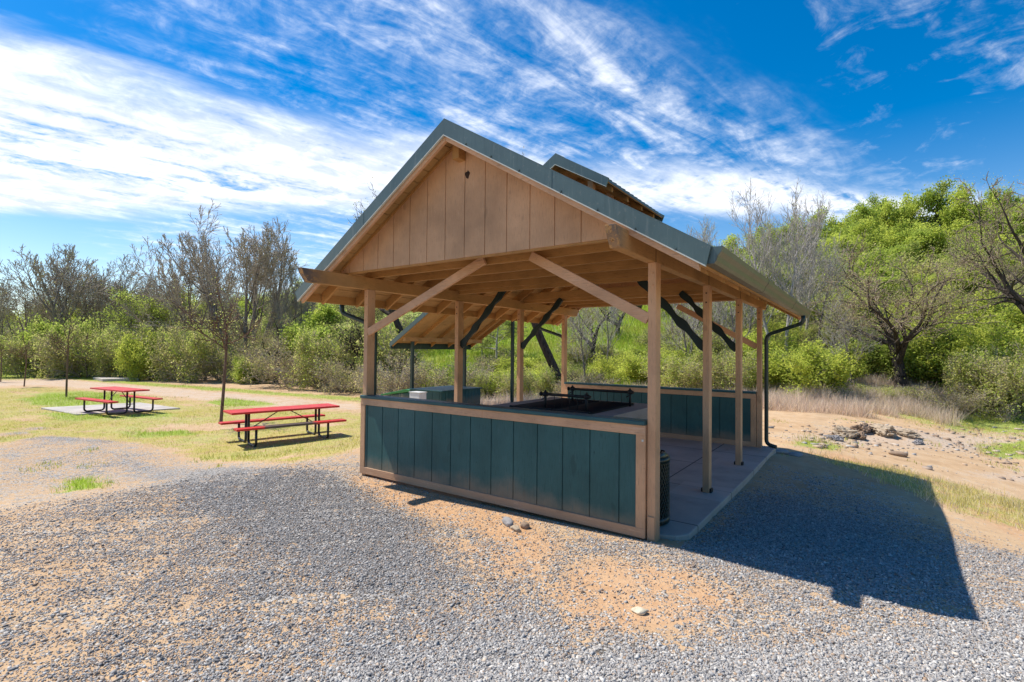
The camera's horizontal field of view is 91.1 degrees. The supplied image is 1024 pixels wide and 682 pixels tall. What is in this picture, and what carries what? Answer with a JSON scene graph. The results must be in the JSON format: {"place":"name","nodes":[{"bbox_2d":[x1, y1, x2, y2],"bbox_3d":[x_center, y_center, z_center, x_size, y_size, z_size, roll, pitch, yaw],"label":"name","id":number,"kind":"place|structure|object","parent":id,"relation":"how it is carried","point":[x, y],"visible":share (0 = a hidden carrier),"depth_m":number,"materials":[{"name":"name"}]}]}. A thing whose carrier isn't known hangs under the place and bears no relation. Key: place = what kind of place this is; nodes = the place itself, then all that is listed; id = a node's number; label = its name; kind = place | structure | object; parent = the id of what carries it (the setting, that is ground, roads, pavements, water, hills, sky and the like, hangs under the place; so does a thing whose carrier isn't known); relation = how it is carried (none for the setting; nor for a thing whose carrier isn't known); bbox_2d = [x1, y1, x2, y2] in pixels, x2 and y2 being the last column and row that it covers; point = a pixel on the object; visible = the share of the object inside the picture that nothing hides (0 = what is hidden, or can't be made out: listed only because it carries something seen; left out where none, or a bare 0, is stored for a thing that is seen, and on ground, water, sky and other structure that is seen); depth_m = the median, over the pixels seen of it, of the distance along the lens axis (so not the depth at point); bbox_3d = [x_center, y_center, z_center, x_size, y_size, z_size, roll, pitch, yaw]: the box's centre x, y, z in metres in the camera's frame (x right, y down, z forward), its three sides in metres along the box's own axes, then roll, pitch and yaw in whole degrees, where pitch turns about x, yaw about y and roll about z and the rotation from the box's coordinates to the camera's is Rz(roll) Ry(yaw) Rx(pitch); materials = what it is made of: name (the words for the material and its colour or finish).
{"place":"outdoors","nodes":[
{"label":"outdoors","id":0,"kind":"place"},
{"bbox_2d":[0,355,487,493],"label":"lawn grass","id":1,"kind":"structure","parent":0,"point":[82,481],"depth_m":13.94,"materials":[{"name":"plant"}]},
{"bbox_2d":[0,459,1023,681],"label":"gravel","id":2,"kind":"structure","parent":0,"point":[915,670],"depth_m":3.37,"materials":[{"name":"gravel"}]},
{"bbox_2d":[0,305,1023,681],"bbox_3d":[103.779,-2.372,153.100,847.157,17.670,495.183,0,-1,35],"label":"ground","id":3,"kind":"structure","parent":0,"point":[132,463],"depth_m":5.31,"materials":[{"name":"beige soil"}]},
{"bbox_2d":[0,333,47,378],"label":"shrub","id":4,"kind":"object","parent":3,"relation":"on","point":[12,363],"visible":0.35,"depth_m":34.05,"materials":[{"name":"green plant"}]},
{"bbox_2d":[5,333,43,386],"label":"young tree","id":5,"kind":"object","parent":3,"relation":"on","point":[26,350],"visible":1,"depth_m":26.68,"materials":[{"name":"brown plant"}]},
{"bbox_2d":[0,276,82,372],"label":"bare tree","id":6,"kind":"object","parent":3,"relation":"on","point":[29,308],"visible":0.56,"depth_m":40.11,"materials":[{"name":"grey plant"}]},
{"bbox_2d":[13,309,103,376],"bbox_3d":[-32.136,0.661,35.912,5.941,6.084,4.987,0,-1,29],"label":"shrub","id":7,"kind":"object","parent":3,"relation":"on","point":[39,327],"visible":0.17,"depth_m":35.17,"materials":[{"name":"green plant"}]},
{"bbox_2d":[38,313,94,396],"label":"young tree","id":8,"kind":"object","parent":3,"relation":"on","point":[54,341],"visible":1,"depth_m":21.49,"materials":[{"name":"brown plant"}]},
{"bbox_2d":[28,321,121,378],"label":"shrub","id":9,"kind":"object","parent":3,"relation":"on","point":[60,358],"visible":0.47,"depth_m":33.65,"materials":[{"name":"green plant"}]},
{"bbox_2d":[0,243,198,337],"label":"bare tree","id":10,"kind":"object","parent":3,"relation":"on","point":[67,280],"visible":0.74,"depth_m":40.49,"materials":[{"name":"grey plant"}]},
{"bbox_2d":[41,402,179,414],"bbox_3d":[-13.966,2.481,17.487,3.599,0.310,2.910,0,-1,35],"label":"concrete pad","id":11,"kind":"object","parent":3,"relation":"on","point":[79,410],"visible":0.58,"depth_m":17.31,"materials":[{"name":"concrete"}]},
{"bbox_2d":[75,386,162,414],"bbox_3d":[-12.829,1.932,16.389,2.300,0.762,1.500,0,-1,29],"label":"picnic table","id":12,"kind":"object","parent":11,"relation":"on","point":[119,389],"visible":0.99,"depth_m":16.19,"materials":[{"name":"red metal"}]},
{"bbox_2d":[79,327,144,376],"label":"shrub","id":13,"kind":"object","parent":3,"relation":"on","point":[102,345],"visible":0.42,"depth_m":33.66,"materials":[{"name":"green plant"}]},
{"bbox_2d":[62,259,167,338],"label":"bare tree","id":14,"kind":"object","parent":3,"relation":"on","point":[98,295],"visible":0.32,"depth_m":42.96,"materials":[{"name":"grey plant"}]},
{"bbox_2d":[93,286,181,340],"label":"leafy tree","id":15,"kind":"object","parent":3,"relation":"on","point":[157,312],"visible":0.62,"depth_m":37.75,"materials":[{"name":"green plant"}]},
{"bbox_2d":[111,327,172,380],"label":"shrub","id":16,"kind":"object","parent":3,"relation":"on","point":[129,356],"visible":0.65,"depth_m":32.23,"materials":[{"name":"green plant"}]},
{"bbox_2d":[126,320,196,380],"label":"shrub","id":17,"kind":"object","parent":3,"relation":"on","point":[145,331],"visible":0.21,"depth_m":33.07,"materials":[{"name":"green plant"}]},
{"bbox_2d":[117,246,244,347],"bbox_3d":[-25.681,-2.254,39.276,8.634,10.862,8.270,1,-1,-14],"label":"bare tree","id":18,"kind":"object","parent":3,"relation":"on","point":[171,284],"visible":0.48,"depth_m":37.98,"materials":[{"name":"grey plant"}]},
{"bbox_2d":[139,321,239,382],"bbox_3d":[-20.113,1.314,32.099,4.979,5.180,5.481,0,-1,38],"label":"shrub","id":19,"kind":"object","parent":3,"relation":"on","point":[183,362],"visible":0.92,"depth_m":31.38,"materials":[{"name":"green plant"}]},
{"bbox_2d":[174,277,262,421],"bbox_3d":[-8.451,0.380,14.344,1.687,4.509,2.228,0,-1,21],"label":"young tree","id":20,"kind":"object","parent":3,"relation":"on","point":[225,331],"visible":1,"depth_m":14.52,"materials":[{"name":"brown plant"}]},
{"bbox_2d":[126,199,315,364],"bbox_3d":[-19.006,-3.484,36.025,12.476,13.049,12.179,0,-1,19],"label":"bare tree","id":21,"kind":"object","parent":3,"relation":"on","point":[262,273],"visible":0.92,"depth_m":35.00,"materials":[{"name":"grey plant"}]},
{"bbox_2d":[0,296,444,378],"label":"brush thicket","id":22,"kind":"object","parent":3,"relation":"on","point":[359,309],"visible":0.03,"depth_m":49.20,"materials":[{"name":"green plant"}]},
{"bbox_2d":[193,336,269,381],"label":"shrub","id":23,"kind":"object","parent":3,"relation":"on","point":[229,366],"visible":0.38,"depth_m":31.93,"materials":[{"name":"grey plant"}]},
{"bbox_2d":[226,351,272,383],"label":"shrub","id":24,"kind":"object","parent":3,"relation":"on","point":[238,375],"visible":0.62,"depth_m":30.20,"materials":[{"name":"green plant"}]},
{"bbox_2d":[232,309,301,383],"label":"dark trunk tree","id":25,"kind":"object","parent":3,"relation":"on","point":[262,339],"visible":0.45,"depth_m":30.08,"materials":[{"name":"green plant"}]},
{"bbox_2d":[232,332,327,389],"bbox_3d":[-12.395,1.442,28.016,4.994,3.791,4.696,1,-1,-5],"label":"shrub","id":26,"kind":"object","parent":3,"relation":"on","point":[279,360],"visible":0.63,"depth_m":27.21,"materials":[{"name":"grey plant"}]},
{"bbox_2d":[218,403,346,446],"bbox_3d":[-5.455,1.978,12.006,2.440,0.762,1.500,2,-2,-44],"label":"picnic table","id":27,"kind":"object","parent":3,"relation":"on","point":[247,428],"visible":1,"depth_m":11.80,"materials":[{"name":"red metal"}]},
{"bbox_2d":[260,274,315,373],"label":"bare tree","id":28,"kind":"object","parent":3,"relation":"on","point":[303,308],"visible":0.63,"depth_m":35.53,"materials":[{"name":"grey plant"}]},
{"bbox_2d":[267,325,356,390],"bbox_3d":[-10.048,1.446,27.104,5.253,4.644,4.772,0,-1,11],"label":"shrub","id":29,"kind":"object","parent":3,"relation":"on","point":[304,346],"visible":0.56,"depth_m":26.06,"materials":[{"name":"green plant"}]},
{"bbox_2d":[265,303,360,379],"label":"leafy tree","id":30,"kind":"object","parent":3,"relation":"on","point":[329,313],"visible":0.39,"depth_m":31.83,"materials":[{"name":"green plant"}]},
{"bbox_2d":[309,352,384,394],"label":"shrub","id":31,"kind":"object","parent":3,"relation":"on","point":[334,376],"visible":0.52,"depth_m":24.21,"materials":[{"name":"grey plant"}]},
{"bbox_2d":[321,305,402,392],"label":"dark trunk tree","id":32,"kind":"object","parent":3,"relation":"on","point":[359,332],"visible":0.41,"depth_m":25.37,"materials":[{"name":"green plant"}]},
{"bbox_2d":[325,314,430,390],"bbox_3d":[-6.761,1.226,25.833,5.938,5.433,5.394,1,-1,-2],"label":"shrub","id":33,"kind":"object","parent":3,"relation":"on","point":[383,344],"visible":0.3,"depth_m":24.73,"materials":[{"name":"green plant"}]},
{"bbox_2d":[347,177,416,361],"bbox_3d":[-7.317,-2.320,25.496,4.277,10.630,5.788,2,-2,-45],"label":"dark trunk tree","id":34,"kind":"object","parent":3,"relation":"on","point":[397,324],"visible":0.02,"depth_m":24.95,"materials":[{"name":"brown plant"}]},
{"bbox_2d":[340,349,437,396],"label":"shrub","id":35,"kind":"object","parent":3,"relation":"on","point":[385,377],"visible":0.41,"depth_m":21.23,"materials":[{"name":"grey plant"}]},
{"bbox_2d":[393,352,500,393],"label":"shrub","id":36,"kind":"object","parent":3,"relation":"on","point":[425,378],"visible":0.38,"depth_m":21.30,"materials":[{"name":"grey plant"}]},
{"bbox_2d":[390,312,514,403],"bbox_3d":[-1.462,0.405,16.418,3.065,4.320,3.888,0,-1,35],"label":"serving shelter","id":37,"kind":"object","parent":3,"relation":"on","point":[423,330],"visible":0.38,"depth_m":16.15,"materials":[{"name":"brown wood"}]},
{"bbox_2d":[471,320,530,358],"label":"bluish tree","id":38,"kind":"object","parent":3,"relation":"on","point":[492,335],"visible":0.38,"depth_m":32.96,"materials":[{"name":"green plant"}]},
{"bbox_2d":[482,396,532,402],"bbox_3d":[0.502,2.764,21.382,3.832,0.630,3.090,0,-1,12],"label":"concrete pad","id":39,"kind":"object","parent":3,"relation":"on","point":[494,399],"depth_m":20.98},
{"bbox_2d":[0,231,1023,331],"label":"woodland","id":40,"kind":"object","parent":3,"relation":"on","point":[872,257],"visible":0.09,"depth_m":39.41,"materials":[{"name":"green plant"}]},
{"bbox_2d":[2,395,1023,476],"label":"weed tufts","id":41,"kind":"object","parent":3,"relation":"on","point":[284,451],"visible":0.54,"depth_m":10.99,"materials":[{"name":"green plant"}]},
{"bbox_2d":[522,146,560,385],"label":"dark trunk tree","id":42,"kind":"object","parent":3,"relation":"on","point":[546,351],"depth_m":19.83,"materials":[{"name":"brown plant"}]},
{"bbox_2d":[551,308,602,379],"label":"pale bare tree","id":43,"kind":"object","parent":3,"relation":"on","point":[570,321],"visible":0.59,"depth_m":23.98,"materials":[{"name":"grey plant"}]},
{"bbox_2d":[550,371,619,393],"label":"shrub","id":44,"kind":"object","parent":3,"relation":"on","point":[581,379],"visible":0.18,"depth_m":18.44,"materials":[{"name":"green plant"}]},
{"bbox_2d":[335,298,839,388],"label":"hill grass","id":45,"kind":"structure","parent":3,"relation":"on","point":[623,341],"depth_m":35.49,"materials":[{"name":"plant"}]},
{"bbox_2d":[560,307,627,358],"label":"dark trunk tree","id":46,"kind":"object","parent":3,"relation":"on","point":[593,343],"visible":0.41,"depth_m":29.79,"materials":[{"name":"green plant"}]},
{"bbox_2d":[589,306,633,357],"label":"pale bare tree","id":47,"kind":"object","parent":3,"relation":"on","point":[613,315],"visible":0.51,"depth_m":27.12,"materials":[{"name":"grey plant"}]},
{"bbox_2d":[606,345,694,386],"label":"shrub","id":48,"kind":"object","parent":3,"relation":"on","point":[632,366],"visible":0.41,"depth_m":21.50,"materials":[{"name":"green plant"}]},
{"bbox_2d":[638,350,722,388],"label":"shrub","id":49,"kind":"object","parent":3,"relation":"on","point":[679,377],"visible":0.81,"depth_m":19.17,"materials":[{"name":"green plant"}]},
{"bbox_2d":[349,266,1023,398],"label":"hillside brush","id":50,"kind":"object","parent":3,"relation":"on","point":[777,320],"visible":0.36,"depth_m":26.73,"materials":[{"name":"green plant"}]},
{"bbox_2d":[660,303,712,355],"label":"pale bare tree","id":51,"kind":"object","parent":3,"relation":"on","point":[688,320],"visible":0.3,"depth_m":21.02,"materials":[{"name":"grey plant"}]},
{"bbox_2d":[378,370,1023,426],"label":"dead weeds","id":52,"kind":"object","parent":3,"relation":"on","point":[781,400],"visible":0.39,"depth_m":16.49,"materials":[{"name":"beige plant"}]},
{"bbox_2d":[693,216,734,321],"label":"pale bare tree","id":53,"kind":"object","parent":3,"relation":"on","point":[705,234],"visible":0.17,"depth_m":29.22,"materials":[{"name":"grey plant"}]},
{"bbox_2d":[660,437,775,540],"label":"concrete floor","id":54,"kind":"structure","parent":3,"relation":"on","point":[694,509],"depth_m":6.66,"materials":[{"name":"concrete"}]},
{"bbox_2d":[294,118,810,541],"bbox_3d":[1.141,-0.356,7.809,5.485,4.547,7.167,0,-1,35],"label":"picnic shelter","id":55,"kind":"object","parent":54,"relation":"on","point":[458,222],"visible":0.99,"depth_m":5.71,"materials":[{"name":"beige paint"}]},
{"bbox_2d":[494,397,647,418],"bbox_3d":[0.721,1.310,6.284,1.640,0.985,1.900,0,-1,35],"label":"barbecue pit","id":56,"kind":"object","parent":54,"relation":"on","point":[638,410],"visible":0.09,"depth_m":6.10,"materials":[{"name":"concrete"}]},
{"bbox_2d":[509,385,633,413],"bbox_3d":[0.803,0.703,6.284,1.162,0.229,1.274,0,-1,35],"label":"grill grate","id":57,"kind":"object","parent":56,"relation":"on","point":[584,405],"visible":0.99,"depth_m":6.15,"materials":[{"name":"metal"}]},
{"bbox_2d":[660,449,669,525],"bbox_3d":[1.324,1.411,5.018,0.486,0.706,0.486,0,-1,35],"label":"trash bin","id":58,"kind":"object","parent":54,"relation":"on","point":[664,487],"visible":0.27,"depth_m":4.84,"materials":[{"name":"metal"}]},
{"bbox_2d":[689,343,770,390],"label":"shrub","id":59,"kind":"object","parent":3,"relation":"on","point":[749,377],"visible":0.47,"depth_m":18.61,"materials":[{"name":"green plant"}]},
{"bbox_2d":[712,242,772,357],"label":"pale bare tree","id":60,"kind":"object","parent":3,"relation":"on","point":[733,329],"visible":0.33,"depth_m":22.24,"materials":[{"name":"grey plant"}]},
{"bbox_2d":[733,230,794,265],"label":"hillside oak","id":61,"kind":"object","parent":3,"relation":"on","point":[746,253],"visible":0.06,"depth_m":55.10,"materials":[{"name":"green plant"}]},
{"bbox_2d":[727,214,802,336],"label":"pale bare tree","id":62,"kind":"object","parent":3,"relation":"on","point":[750,326],"visible":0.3,"depth_m":25.73,"materials":[{"name":"grey plant"}]},
{"bbox_2d":[740,215,812,248],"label":"hillside oak","id":63,"kind":"object","parent":3,"relation":"on","point":[779,228],"visible":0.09,"depth_m":61.99,"materials":[{"name":"green plant"}]},
{"bbox_2d":[725,178,844,354],"bbox_3d":[12.890,-3.313,24.132,5.495,9.302,4.200,0,-1,35],"label":"pale bare tree","id":64,"kind":"object","parent":3,"relation":"on","point":[771,266],"visible":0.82,"depth_m":23.75,"materials":[{"name":"grey plant"}]},
{"bbox_2d":[743,335,866,398],"bbox_3d":[10.670,1.270,18.599,3.491,2.996,3.881,1,-1,-9],"label":"shrub","id":65,"kind":"object","parent":3,"relation":"on","point":[809,367],"visible":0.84,"depth_m":17.58,"materials":[{"name":"green plant"}]},
{"bbox_2d":[767,190,846,331],"bbox_3d":[15.470,-3.668,27.101,3.818,8.285,4.996,0,-1,5],"label":"pale bare tree","id":66,"kind":"object","parent":3,"relation":"on","point":[807,273],"visible":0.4,"depth_m":26.36,"materials":[{"name":"grey plant"}]},
{"bbox_2d":[795,343,873,380],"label":"shrub","id":67,"kind":"object","parent":3,"relation":"on","point":[860,368],"visible":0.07,"depth_m":19.09,"materials":[{"name":"green plant"}]},
{"bbox_2d":[793,228,878,345],"bbox_3d":[15.690,-2.386,24.917,3.590,6.399,3.165,0,-1,11],"label":"pale bare tree","id":68,"kind":"object","parent":3,"relation":"on","point":[822,277],"visible":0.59,"depth_m":24.69,"materials":[{"name":"grey plant"}]},
{"bbox_2d":[802,231,874,266],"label":"hillside oak","id":69,"kind":"object","parent":3,"relation":"on","point":[837,239],"visible":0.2,"depth_m":41.81,"materials":[{"name":"green plant"}]},
{"bbox_2d":[802,324,881,349],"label":"shrub","id":70,"kind":"object","parent":3,"relation":"on","point":[825,341],"visible":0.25,"depth_m":24.76,"materials":[{"name":"green plant"}]},
{"bbox_2d":[807,204,882,238],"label":"hillside oak","id":71,"kind":"object","parent":3,"relation":"on","point":[831,223],"visible":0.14,"depth_m":65.38,"materials":[{"name":"green plant"}]},
{"bbox_2d":[831,425,859,438],"bbox_3d":[7.942,2.203,11.889,0.690,0.383,0.491,0,-1,15],"label":"outcrop rock","id":72,"kind":"object","parent":3,"relation":"on","point":[846,432],"visible":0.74,"depth_m":11.77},
{"bbox_2d":[814,290,880,386],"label":"thin tree","id":73,"kind":"object","parent":3,"relation":"on","point":[843,336],"visible":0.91,"depth_m":19.12,"materials":[{"name":"green plant"}]},
{"bbox_2d":[823,198,888,241],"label":"hillside oak","id":74,"kind":"object","parent":3,"relation":"on","point":[863,212],"visible":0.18,"depth_m":61.45,"materials":[{"name":"green plant"}]},
{"bbox_2d":[819,265,930,304],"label":"hillside oak","id":75,"kind":"object","parent":3,"relation":"on","point":[881,271],"visible":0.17,"depth_m":35.09,"materials":[{"name":"green plant"}]},
{"bbox_2d":[870,423,896,437],"bbox_3d":[9.255,2.258,12.586,0.454,0.389,0.822,1,-1,-6],"label":"outcrop rock","id":76,"kind":"object","parent":3,"relation":"on","point":[879,429],"visible":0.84,"depth_m":12.34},
{"bbox_2d":[820,332,947,382],"bbox_3d":[15.135,0.862,20.635,3.886,2.473,4.629,1,-1,-22],"label":"shrub","id":77,"kind":"object","parent":3,"relation":"on","point":[881,361],"visible":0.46,"depth_m":19.73,"materials":[{"name":"green plant"}]},
{"bbox_2d":[853,383,918,405],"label":"shrub","id":78,"kind":"object","parent":3,"relation":"on","point":[882,389],"visible":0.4,"depth_m":17.86,"materials":[{"name":"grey plant"}]},
{"bbox_2d":[844,213,937,255],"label":"hillside oak","id":79,"kind":"object","parent":3,"relation":"on","point":[887,238],"visible":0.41,"depth_m":48.73,"materials":[{"name":"green plant"}]},
{"bbox_2d":[768,416,1023,480],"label":"rubble","id":80,"kind":"object","parent":3,"relation":"on","point":[928,467],"visible":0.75,"depth_m":11.73,"materials":[{"name":"stone"}]},
{"bbox_2d":[870,190,925,238],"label":"hillside oak","id":81,"kind":"object","parent":3,"relation":"on","point":[906,208],"visible":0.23,"depth_m":64.63,"materials":[{"name":"green plant"}]},
{"bbox_2d":[780,399,1023,530],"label":"dry grass","id":82,"kind":"structure","parent":3,"relation":"on","point":[1010,503],"depth_m":8.12,"materials":[{"name":"plant"}]},
{"bbox_2d":[798,229,1012,388],"bbox_3d":[14.590,-1.208,20.088,6.022,7.165,10.273,0,-1,11],"label":"budding oak","id":83,"kind":"object","parent":3,"relation":"on","point":[896,347],"visible":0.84,"depth_m":18.56,"materials":[{"name":"green plant"}]},
{"bbox_2d":[866,225,953,270],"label":"hillside oak","id":84,"kind":"object","parent":3,"relation":"on","point":[913,247],"visible":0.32,"depth_m":44.34,"materials":[{"name":"green plant"}]},
{"bbox_2d":[893,175,985,231],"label":"hillside oak","id":85,"kind":"object","parent":3,"relation":"on","point":[934,201],"visible":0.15,"depth_m":63.36,"materials":[{"name":"green plant"}]},
{"bbox_2d":[884,266,999,304],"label":"hillside oak","id":86,"kind":"object","parent":3,"relation":"on","point":[915,279],"visible":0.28,"depth_m":33.86,"materials":[{"name":"green plant"}]},
{"bbox_2d":[894,217,991,265],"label":"hillside oak","id":87,"kind":"object","parent":3,"relation":"on","point":[941,243],"visible":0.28,"depth_m":44.18,"materials":[{"name":"green plant"}]},
{"bbox_2d":[896,378,1002,413],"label":"shrub","id":88,"kind":"object","parent":3,"relation":"on","point":[961,401],"visible":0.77,"depth_m":16.49,"materials":[{"name":"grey plant"}]},
{"bbox_2d":[899,313,1013,386],"bbox_3d":[17.413,0.862,19.750,4.398,3.898,3.957,1,-1,-38],"label":"shrub","id":89,"kind":"object","parent":3,"relation":"on","point":[935,351],"visible":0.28,"depth_m":19.07,"materials":[{"name":"green plant"}]},
{"bbox_2d":[892,284,1023,346],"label":"shrub","id":90,"kind":"object","parent":3,"relation":"on","point":[976,315],"visible":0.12,"depth_m":21.21,"materials":[{"name":"green plant"}]},
{"bbox_2d":[915,349,1023,418],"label":"shrub","id":91,"kind":"object","parent":3,"relation":"on","point":[957,371],"visible":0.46,"depth_m":16.83,"materials":[{"name":"green plant"}]},
{"bbox_2d":[922,305,1023,389],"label":"shrub","id":92,"kind":"object","parent":3,"relation":"on","point":[997,329],"visible":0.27,"depth_m":18.02,"materials":[{"name":"green plant"}]},
{"bbox_2d":[936,181,1019,240],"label":"hillside oak","id":93,"kind":"object","parent":3,"relation":"on","point":[955,211],"visible":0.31,"depth_m":59.06,"materials":[{"name":"green plant"}]},
{"bbox_2d":[935,170,1023,320],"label":"budding oak","id":94,"kind":"object","parent":3,"relation":"on","point":[1013,296],"visible":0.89,"depth_m":19.79,"materials":[{"name":"green plant"}]},
{"bbox_2d":[940,229,1023,306],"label":"budding oak","id":95,"kind":"object","parent":3,"relation":"on","point":[1014,283],"visible":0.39,"depth_m":27.22,"materials":[{"name":"green plant"}]},
{"bbox_2d":[949,232,1014,267],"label":"hillside oak","id":96,"kind":"object","parent":3,"relation":"on","point":[964,234],"visible":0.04,"depth_m":41.51,"materials":[{"name":"green plant"}]},
{"bbox_2d":[944,182,1023,245],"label":"hillside oak","id":97,"kind":"object","parent":3,"relation":"on","point":[1021,227],"visible":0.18,"depth_m":57.41,"materials":[{"name":"green plant"}]},
{"bbox_2d":[958,197,1023,247],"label":"hillside oak","id":98,"kind":"object","parent":3,"relation":"on","point":[984,212],"visible":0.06,"depth_m":56.57,"materials":[{"name":"green plant"}]},
{"bbox_2d":[962,339,1023,421],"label":"shrub","id":99,"kind":"object","parent":3,"relation":"on","point":[998,381],"visible":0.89,"depth_m":16.05,"materials":[{"name":"green plant"}]},
{"bbox_2d":[963,290,1023,337],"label":"shrub","id":100,"kind":"object","parent":3,"relation":"on","point":[1018,320],"visible":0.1,"depth_m":21.31,"materials":[{"name":"green plant"}]},
{"bbox_2d":[0,0,1023,319],"label":"sky","id":101,"kind":"structure","parent":0,"point":[120,119],"materials":[{"name":"blue"}]},
{"bbox_2d":[493,365,560,400],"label":"shrub","id":102,"kind":"object","parent":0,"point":[545,380],"visible":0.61,"depth_m":19.71,"materials":[{"name":"green plant"}]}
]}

